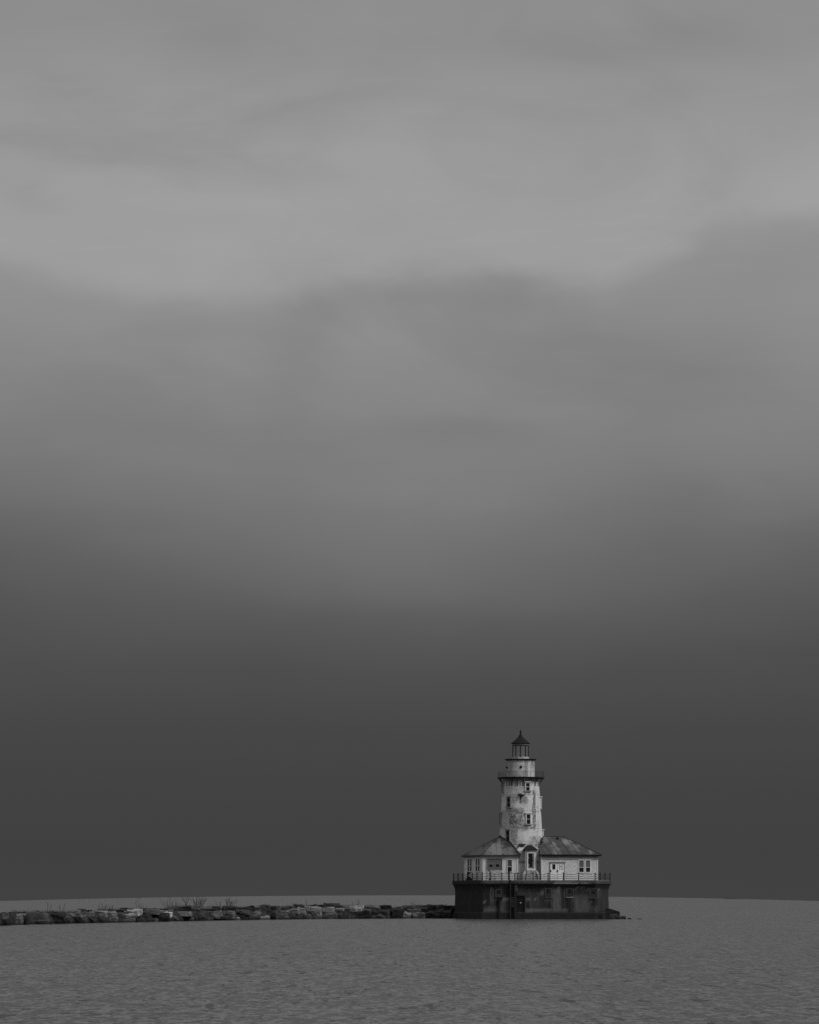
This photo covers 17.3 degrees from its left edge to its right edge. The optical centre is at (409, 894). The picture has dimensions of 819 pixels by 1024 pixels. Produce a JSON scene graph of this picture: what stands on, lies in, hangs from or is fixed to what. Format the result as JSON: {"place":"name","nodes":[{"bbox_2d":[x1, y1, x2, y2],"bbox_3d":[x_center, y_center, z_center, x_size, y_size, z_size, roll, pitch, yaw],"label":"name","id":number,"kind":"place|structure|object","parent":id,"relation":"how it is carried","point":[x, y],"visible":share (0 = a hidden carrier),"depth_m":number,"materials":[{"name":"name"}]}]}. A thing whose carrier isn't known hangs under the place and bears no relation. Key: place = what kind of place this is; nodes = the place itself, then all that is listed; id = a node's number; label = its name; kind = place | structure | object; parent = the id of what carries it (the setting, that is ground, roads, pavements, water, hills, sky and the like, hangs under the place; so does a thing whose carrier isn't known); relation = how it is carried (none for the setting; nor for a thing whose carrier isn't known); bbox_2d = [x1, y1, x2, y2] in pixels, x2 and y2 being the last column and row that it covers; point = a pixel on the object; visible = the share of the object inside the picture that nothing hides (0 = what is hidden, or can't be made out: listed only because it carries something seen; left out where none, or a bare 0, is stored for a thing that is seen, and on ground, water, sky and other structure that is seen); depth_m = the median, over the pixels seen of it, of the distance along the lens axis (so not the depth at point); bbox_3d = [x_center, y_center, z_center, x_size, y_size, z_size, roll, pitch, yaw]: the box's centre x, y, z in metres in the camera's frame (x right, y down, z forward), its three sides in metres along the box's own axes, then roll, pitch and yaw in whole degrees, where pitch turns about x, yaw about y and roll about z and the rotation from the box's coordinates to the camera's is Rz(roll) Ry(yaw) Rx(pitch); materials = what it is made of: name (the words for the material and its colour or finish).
{"place":"outdoors","nodes":[
{"label":"outdoors","id":0,"kind":"place"},
{"bbox_2d":[11,904,408,912],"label":"dead grass","id":1,"kind":"structure","parent":0,"point":[173,908],"depth_m":361.74,"materials":[{"name":"grey plant"}]},
{"bbox_2d":[0,895,818,1023],"bbox_3d":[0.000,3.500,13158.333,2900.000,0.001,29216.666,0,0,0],"label":"lake water","id":2,"kind":"structure","parent":0,"point":[660,960],"depth_m":132.08,"materials":[{"name":"grey liquid"}]},
{"bbox_2d":[0,909,453,925],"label":"rocks","id":3,"kind":"object","parent":2,"relation":"in","point":[33,918],"visible":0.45,"depth_m":349.59,"materials":[{"name":"stone"}]},
{"bbox_2d":[2,912,8,918],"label":"stone","id":4,"kind":"object","parent":3,"relation":"on","point":[5,915],"visible":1,"depth_m":310.81,"materials":[{"name":"grey stone"}]},
{"bbox_2d":[2,918,10,924],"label":"stone","id":5,"kind":"object","parent":3,"relation":"on","point":[6,921],"visible":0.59,"depth_m":310.06,"materials":[{"name":"grey stone"}]},
{"bbox_2d":[11,913,25,917],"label":"stone","id":6,"kind":"object","parent":3,"relation":"on","point":[20,915],"visible":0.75,"depth_m":318.28,"materials":[{"name":"grey stone"}]},
{"bbox_2d":[15,917,23,924],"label":"stone","id":7,"kind":"object","parent":3,"relation":"on","point":[19,920],"visible":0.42,"depth_m":317.32,"materials":[{"name":"grey stone"}]},
{"bbox_2d":[23,914,28,920],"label":"stone","id":8,"kind":"object","parent":3,"relation":"on","point":[26,918],"visible":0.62,"depth_m":318.61,"materials":[{"name":"grey stone"}]},
{"bbox_2d":[27,912,49,919],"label":"stone","id":9,"kind":"object","parent":3,"relation":"on","point":[41,916],"visible":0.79,"depth_m":324.38,"materials":[{"name":"grey stone"}]},
{"bbox_2d":[35,918,52,923],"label":"stone","id":10,"kind":"object","parent":3,"relation":"on","point":[45,921],"visible":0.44,"depth_m":323.07,"materials":[{"name":"grey stone"}]},
{"bbox_2d":[49,911,66,923],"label":"stone","id":11,"kind":"object","parent":3,"relation":"on","point":[59,917],"visible":0.5,"depth_m":328.17,"materials":[{"name":"grey stone"}]},
{"bbox_2d":[66,916,71,923],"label":"stone","id":12,"kind":"object","parent":3,"relation":"on","point":[69,919],"visible":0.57,"depth_m":331.11,"materials":[{"name":"grey stone"}]},
{"bbox_2d":[68,912,82,918],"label":"stone","id":13,"kind":"object","parent":3,"relation":"on","point":[77,914],"visible":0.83,"depth_m":333.07,"materials":[{"name":"grey stone"}]},
{"bbox_2d":[72,916,82,922],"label":"stone","id":14,"kind":"object","parent":3,"relation":"on","point":[78,919],"visible":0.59,"depth_m":333.01,"materials":[{"name":"grey stone"}]},
{"bbox_2d":[82,915,87,922],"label":"stone","id":15,"kind":"object","parent":3,"relation":"on","point":[84,918],"visible":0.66,"depth_m":334.63,"materials":[{"name":"grey stone"}]},
{"bbox_2d":[85,912,94,916],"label":"stone","id":16,"kind":"object","parent":3,"relation":"on","point":[90,914],"visible":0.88,"depth_m":337.05,"materials":[{"name":"grey stone"}]},
{"bbox_2d":[88,917,96,922],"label":"stone","id":17,"kind":"object","parent":3,"relation":"on","point":[92,920],"visible":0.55,"depth_m":336.56,"materials":[{"name":"grey stone"}]},
{"bbox_2d":[95,910,107,917],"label":"stone","id":18,"kind":"object","parent":3,"relation":"on","point":[102,913],"visible":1,"depth_m":339.87,"materials":[{"name":"grey stone"}]},
{"bbox_2d":[97,916,105,922],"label":"stone","id":19,"kind":"object","parent":3,"relation":"on","point":[101,919],"visible":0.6,"depth_m":338.66,"materials":[{"name":"grey stone"}]},
{"bbox_2d":[98,909,126,910],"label":"timber beam","id":20,"kind":"structure","parent":3,"relation":"on","point":[114,910],"depth_m":344.64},
{"bbox_2d":[108,915,118,922],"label":"stone","id":21,"kind":"object","parent":3,"relation":"on","point":[114,919],"visible":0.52,"depth_m":341.71,"materials":[{"name":"grey stone"}]},
{"bbox_2d":[116,909,123,916],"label":"stone","id":22,"kind":"object","parent":3,"relation":"on","point":[121,913],"visible":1,"depth_m":344.82,"materials":[{"name":"grey stone"}]},
{"bbox_2d":[125,913,136,920],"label":"stone","id":23,"kind":"object","parent":3,"relation":"on","point":[130,916],"visible":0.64,"depth_m":346.22,"materials":[{"name":"grey stone"}]},
{"bbox_2d":[124,909,142,915],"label":"stone","id":24,"kind":"object","parent":3,"relation":"on","point":[138,912],"visible":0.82,"depth_m":348.67,"materials":[{"name":"grey stone"}]},
{"bbox_2d":[140,910,150,921],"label":"stone","id":25,"kind":"object","parent":3,"relation":"on","point":[145,916],"visible":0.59,"depth_m":350.37,"materials":[{"name":"grey stone"}]},
{"bbox_2d":[125,908,167,909],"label":"timber beam","id":26,"kind":"structure","parent":3,"relation":"on","point":[151,908],"depth_m":354.64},
{"bbox_2d":[143,909,159,914],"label":"stone","id":27,"kind":"object","parent":3,"relation":"on","point":[154,911],"visible":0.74,"depth_m":353.44,"materials":[{"name":"grey stone"}]},
{"bbox_2d":[155,912,169,921],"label":"stone","id":28,"kind":"object","parent":3,"relation":"on","point":[163,917],"visible":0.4,"depth_m":354.71,"materials":[{"name":"grey stone"}]},
{"bbox_2d":[171,915,178,920],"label":"stone","id":29,"kind":"object","parent":3,"relation":"on","point":[174,918],"visible":0.37,"depth_m":358.92,"materials":[{"name":"grey stone"}]},
{"bbox_2d":[174,905,190,911],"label":"stone","id":30,"kind":"object","parent":3,"relation":"on","point":[186,908],"visible":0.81,"depth_m":364.06,"materials":[{"name":"grey stone"}]},
{"bbox_2d":[178,911,191,916],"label":"stone","id":31,"kind":"object","parent":3,"relation":"on","point":[186,913],"visible":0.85,"depth_m":361.95,"materials":[{"name":"grey stone"}]},
{"bbox_2d":[191,907,200,912],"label":"stone","id":32,"kind":"object","parent":3,"relation":"on","point":[198,910],"visible":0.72,"depth_m":367.32,"materials":[{"name":"grey stone"}]},
{"bbox_2d":[192,895,204,907],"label":"bare shrub","id":33,"kind":"object","parent":3,"relation":"on","point":[198,904],"visible":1,"depth_m":369.45,"materials":[{"name":"grey plant"}]},
{"bbox_2d":[195,912,204,920],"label":"stone","id":34,"kind":"object","parent":3,"relation":"on","point":[200,916],"visible":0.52,"depth_m":366.20,"materials":[{"name":"grey stone"}]},
{"bbox_2d":[201,908,217,910],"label":"stone","id":35,"kind":"object","parent":3,"relation":"on","point":[215,909],"visible":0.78,"depth_m":371.36,"materials":[{"name":"grey stone"}]},
{"bbox_2d":[204,911,221,919],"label":"stone","id":36,"kind":"object","parent":3,"relation":"on","point":[217,915],"visible":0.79,"depth_m":370.23,"materials":[{"name":"grey stone"}]},
{"bbox_2d":[219,915,230,919],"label":"stone","id":37,"kind":"object","parent":3,"relation":"on","point":[226,917],"visible":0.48,"depth_m":371.95,"materials":[{"name":"grey stone"}]},
{"bbox_2d":[221,906,235,910],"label":"stone","id":38,"kind":"object","parent":3,"relation":"on","point":[232,908],"visible":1,"depth_m":377.45,"materials":[{"name":"grey stone"}]},
{"bbox_2d":[223,911,235,919],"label":"stone","id":39,"kind":"object","parent":3,"relation":"on","point":[232,914],"visible":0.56,"depth_m":374.47,"materials":[{"name":"grey stone"}]},
{"bbox_2d":[236,909,251,919],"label":"stone","id":40,"kind":"object","parent":3,"relation":"on","point":[243,914],"visible":0.54,"depth_m":378.16,"materials":[{"name":"grey stone"}]},
{"bbox_2d":[247,905,254,910],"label":"stone","id":41,"kind":"object","parent":3,"relation":"on","point":[251,907],"visible":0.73,"depth_m":382.98,"materials":[{"name":"grey stone"}]},
{"bbox_2d":[251,914,260,919],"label":"stone","id":42,"kind":"object","parent":3,"relation":"on","point":[256,916],"visible":0.56,"depth_m":381.04,"materials":[{"name":"grey stone"}]},
{"bbox_2d":[259,904,269,910],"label":"stone","id":43,"kind":"object","parent":3,"relation":"on","point":[263,907],"visible":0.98,"depth_m":385.85,"materials":[{"name":"grey stone"}]},
{"bbox_2d":[261,915,269,919],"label":"stone","id":44,"kind":"object","parent":3,"relation":"on","point":[266,917],"visible":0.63,"depth_m":382.83,"materials":[{"name":"grey stone"}]},
{"bbox_2d":[265,910,278,917],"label":"stone","id":45,"kind":"object","parent":3,"relation":"on","point":[273,913],"visible":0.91,"depth_m":384.70,"materials":[{"name":"grey stone"}]},
{"bbox_2d":[278,911,288,918],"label":"stone","id":46,"kind":"object","parent":3,"relation":"on","point":[283,914],"visible":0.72,"depth_m":387.14,"materials":[{"name":"grey stone"}]},
{"bbox_2d":[280,905,295,909],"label":"stone","id":47,"kind":"object","parent":3,"relation":"on","point":[288,907],"visible":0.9,"depth_m":390.64,"materials":[{"name":"grey stone"}]},
{"bbox_2d":[284,909,300,913],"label":"stone","id":48,"kind":"object","parent":3,"relation":"on","point":[296,911],"visible":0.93,"depth_m":389.42,"materials":[{"name":"grey stone"}]},
{"bbox_2d":[289,913,300,918],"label":"stone","id":49,"kind":"object","parent":3,"relation":"on","point":[294,916],"visible":0.5,"depth_m":389.33,"materials":[{"name":"grey stone"}]},
{"bbox_2d":[294,904,303,908],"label":"stone","id":50,"kind":"object","parent":3,"relation":"on","point":[299,905],"visible":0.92,"depth_m":392.85,"materials":[{"name":"grey stone"}]},
{"bbox_2d":[297,907,305,914],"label":"stone","id":51,"kind":"object","parent":3,"relation":"on","point":[303,911],"visible":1,"depth_m":392.05,"materials":[{"name":"grey stone"}]},
{"bbox_2d":[301,914,311,918],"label":"stone","id":52,"kind":"object","parent":3,"relation":"on","point":[306,916],"visible":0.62,"depth_m":391.70,"materials":[{"name":"grey stone"}]},
{"bbox_2d":[310,906,321,915],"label":"stone","id":53,"kind":"object","parent":3,"relation":"on","point":[317,910],"visible":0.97,"depth_m":395.42,"materials":[{"name":"grey stone"}]},
{"bbox_2d":[321,907,334,911],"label":"stone","id":54,"kind":"object","parent":3,"relation":"on","point":[328,908],"visible":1,"depth_m":396.83,"materials":[{"name":"grey stone"}]},
{"bbox_2d":[324,910,337,918],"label":"stone","id":55,"kind":"object","parent":3,"relation":"on","point":[329,914],"visible":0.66,"depth_m":396.06,"materials":[{"name":"grey stone"}]},
{"bbox_2d":[323,903,340,908],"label":"stone","id":56,"kind":"object","parent":3,"relation":"on","point":[336,905],"visible":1,"depth_m":399.00,"materials":[{"name":"grey stone"}]},
{"bbox_2d":[335,910,344,918],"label":"stone","id":57,"kind":"object","parent":3,"relation":"on","point":[340,914],"visible":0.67,"depth_m":396.96,"materials":[{"name":"grey stone"}]},
{"bbox_2d":[343,906,350,912],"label":"stone","id":58,"kind":"object","parent":3,"relation":"on","point":[347,909],"visible":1,"depth_m":398.41,"materials":[{"name":"grey stone"}]},
{"bbox_2d":[344,912,350,918],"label":"stone","id":59,"kind":"object","parent":3,"relation":"on","point":[346,915],"visible":0.62,"depth_m":397.64,"materials":[{"name":"grey stone"}]},
{"bbox_2d":[350,905,363,908],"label":"stone","id":60,"kind":"object","parent":3,"relation":"on","point":[358,906],"visible":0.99,"depth_m":401.37,"materials":[{"name":"grey stone"}]},
{"bbox_2d":[351,910,371,918],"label":"stone","id":61,"kind":"object","parent":3,"relation":"on","point":[365,914],"visible":0.66,"depth_m":399.04,"materials":[{"name":"grey stone"}]},
{"bbox_2d":[364,905,380,910],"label":"stone","id":62,"kind":"object","parent":3,"relation":"on","point":[374,907],"visible":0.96,"depth_m":402.73,"materials":[{"name":"grey stone"}]},
{"bbox_2d":[371,910,379,914],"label":"stone","id":63,"kind":"object","parent":3,"relation":"on","point":[375,912],"visible":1,"depth_m":401.09,"materials":[{"name":"grey stone"}]},
{"bbox_2d":[373,914,385,918],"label":"stone","id":64,"kind":"object","parent":3,"relation":"on","point":[379,916],"visible":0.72,"depth_m":400.80,"materials":[{"name":"grey stone"}]},
{"bbox_2d":[378,909,390,918],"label":"stone","id":65,"kind":"object","parent":3,"relation":"on","point":[386,913],"visible":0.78,"depth_m":401.37,"materials":[{"name":"grey stone"}]},
{"bbox_2d":[383,905,391,909],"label":"stone","id":66,"kind":"object","parent":3,"relation":"on","point":[385,907],"visible":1,"depth_m":404.01,"materials":[{"name":"grey stone"}]},
{"bbox_2d":[390,908,404,918],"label":"stone","id":67,"kind":"object","parent":3,"relation":"on","point":[396,913],"visible":0.67,"depth_m":402.08,"materials":[{"name":"grey stone"}]},
{"bbox_2d":[403,911,411,917],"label":"stone","id":68,"kind":"object","parent":3,"relation":"on","point":[406,914],"visible":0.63,"depth_m":402.51,"materials":[{"name":"grey stone"}]},
{"bbox_2d":[403,905,416,909],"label":"stone","id":69,"kind":"object","parent":3,"relation":"on","point":[405,907],"visible":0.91,"depth_m":406.15,"materials":[{"name":"grey stone"}]},
{"bbox_2d":[407,908,420,912],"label":"stone","id":70,"kind":"object","parent":3,"relation":"on","point":[413,910],"visible":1,"depth_m":404.12,"materials":[{"name":"grey stone"}]},
{"bbox_2d":[412,912,425,917],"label":"stone","id":71,"kind":"object","parent":3,"relation":"on","point":[418,915],"visible":0.62,"depth_m":403.16,"materials":[{"name":"grey stone"}]},
{"bbox_2d":[416,905,427,908],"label":"stone","id":72,"kind":"object","parent":3,"relation":"on","point":[422,906],"visible":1,"depth_m":406.13,"materials":[{"name":"grey stone"}]},
{"bbox_2d":[421,911,439,917],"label":"stone","id":73,"kind":"object","parent":3,"relation":"on","point":[432,914],"visible":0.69,"depth_m":403.90,"materials":[{"name":"black stone"}]},
{"bbox_2d":[427,904,435,910],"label":"stone","id":74,"kind":"object","parent":3,"relation":"on","point":[430,907],"visible":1,"depth_m":406.32,"materials":[{"name":"grey stone"}]},
{"bbox_2d":[436,904,443,909],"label":"stone","id":75,"kind":"object","parent":3,"relation":"on","point":[440,906],"visible":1,"depth_m":406.87,"materials":[{"name":"grey stone"}]},
{"bbox_2d":[437,909,452,917],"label":"stone","id":76,"kind":"object","parent":3,"relation":"on","point":[443,913],"visible":0.73,"depth_m":404.75,"materials":[{"name":"black stone"}]},
{"bbox_2d":[444,905,454,909],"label":"stone","id":77,"kind":"object","parent":3,"relation":"on","point":[446,907],"visible":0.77,"depth_m":407.12,"materials":[{"name":"grey stone"}]},
{"bbox_2d":[452,880,610,918],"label":"concrete base","id":78,"kind":"object","parent":2,"relation":"in","point":[531,899],"visible":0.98,"depth_m":390.96,"materials":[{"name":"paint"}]},
{"bbox_2d":[461,835,520,879],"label":"keepers house","id":79,"kind":"structure","parent":78,"relation":"on","point":[498,855],"depth_m":395.93,"materials":[{"name":"paint"}]},
{"bbox_2d":[469,858,471,871],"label":"window","id":80,"kind":"structure","parent":79,"relation":"in","point":[470,859],"depth_m":400.47,"materials":[{"name":"grey glass"}]},
{"bbox_2d":[475,858,477,871],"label":"window","id":81,"kind":"structure","parent":79,"relation":"in","point":[476,860],"depth_m":398.03,"materials":[{"name":"grey glass"}]},
{"bbox_2d":[477,858,479,871],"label":"window","id":82,"kind":"structure","parent":79,"relation":"in","point":[477,858],"depth_m":397.16,"materials":[{"name":"grey glass"}]},
{"bbox_2d":[507,859,512,871],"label":"window","id":83,"kind":"structure","parent":79,"relation":"in","point":[509,861],"depth_m":395.51,"materials":[{"name":"white paint"}]},
{"bbox_2d":[516,895,524,911],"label":"door","id":84,"kind":"structure","parent":78,"relation":"in","point":[520,899],"depth_m":390.91,"materials":[{"name":"paint"}]},
{"bbox_2d":[497,727,544,879],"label":"lighthouse tower","id":85,"kind":"structure","parent":78,"relation":"on","point":[520,823],"depth_m":400.56,"materials":[{"name":"white paint"}]},
{"bbox_2d":[498,812,502,825],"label":"window","id":86,"kind":"structure","parent":85,"relation":"in","point":[500,813],"depth_m":402.04,"materials":[{"name":"grey glass"}]},
{"bbox_2d":[500,782,504,792],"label":"window","id":87,"kind":"structure","parent":85,"relation":"in","point":[502,783],"depth_m":402.04,"materials":[{"name":"grey glass"}]},
{"bbox_2d":[504,829,511,841],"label":"window","id":88,"kind":"structure","parent":85,"relation":"in","point":[507,831],"depth_m":400.37,"materials":[{"name":"grey glass"}]},
{"bbox_2d":[505,796,512,807],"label":"window","id":89,"kind":"structure","parent":85,"relation":"in","point":[508,798],"depth_m":400.66,"materials":[{"name":"grey glass"}]},
{"bbox_2d":[524,781,531,791],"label":"window","id":90,"kind":"structure","parent":85,"relation":"in","point":[527,783],"depth_m":400.27,"materials":[{"name":"white paint"}]},
{"bbox_2d":[525,812,531,824],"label":"window","id":91,"kind":"structure","parent":85,"relation":"in","point":[527,816],"depth_m":399.98,"materials":[{"name":"white paint"}]},
{"bbox_2d":[523,845,539,879],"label":"entrance porch","id":92,"kind":"object","parent":78,"relation":"on","point":[530,859],"visible":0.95,"depth_m":395.50,"materials":[{"name":"paint"}]},
{"bbox_2d":[527,852,534,868],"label":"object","id":93,"kind":"structure","parent":92,"relation":"in","point":[530,855],"depth_m":395.51,"materials":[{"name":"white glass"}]},
{"bbox_2d":[453,872,610,880],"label":"chain railing","id":94,"kind":"object","parent":78,"relation":"on","point":[508,873],"visible":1,"depth_m":390.76,"materials":[{"name":"metal"}]},
{"bbox_2d":[534,836,601,879],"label":"boat house","id":95,"kind":"structure","parent":78,"relation":"on","point":[558,855],"depth_m":396.51,"materials":[{"name":"paint"}]},
{"bbox_2d":[550,863,557,879],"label":"door","id":96,"kind":"structure","parent":95,"relation":"in","point":[553,870],"depth_m":395.42,"materials":[{"name":"white paint"}]},
{"bbox_2d":[557,863,563,879],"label":"door","id":97,"kind":"structure","parent":95,"relation":"in","point":[560,866],"depth_m":395.71,"materials":[{"name":"white paint"}]},
{"bbox_2d":[578,860,584,872],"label":"window","id":98,"kind":"structure","parent":95,"relation":"in","point":[580,862],"depth_m":396.58,"materials":[{"name":"white paint"}]},
{"bbox_2d":[585,860,590,872],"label":"window","id":99,"kind":"structure","parent":95,"relation":"in","point":[587,862],"depth_m":396.87,"materials":[{"name":"white paint"}]},
{"bbox_2d":[606,908,619,918],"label":"stone","id":100,"kind":"object","parent":2,"relation":"in","point":[609,911],"visible":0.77,"depth_m":391.60,"materials":[{"name":"grey stone"}]},
{"bbox_2d":[609,914,618,918],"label":"stone","id":101,"kind":"object","parent":2,"relation":"in","point":[613,916],"visible":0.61,"depth_m":388.96,"materials":[{"name":"grey stone"}]},
{"bbox_2d":[0,0,818,900],"label":"sky","id":102,"kind":"structure","parent":0,"point":[391,391],"materials":[{"name":"grey"}]}
]}

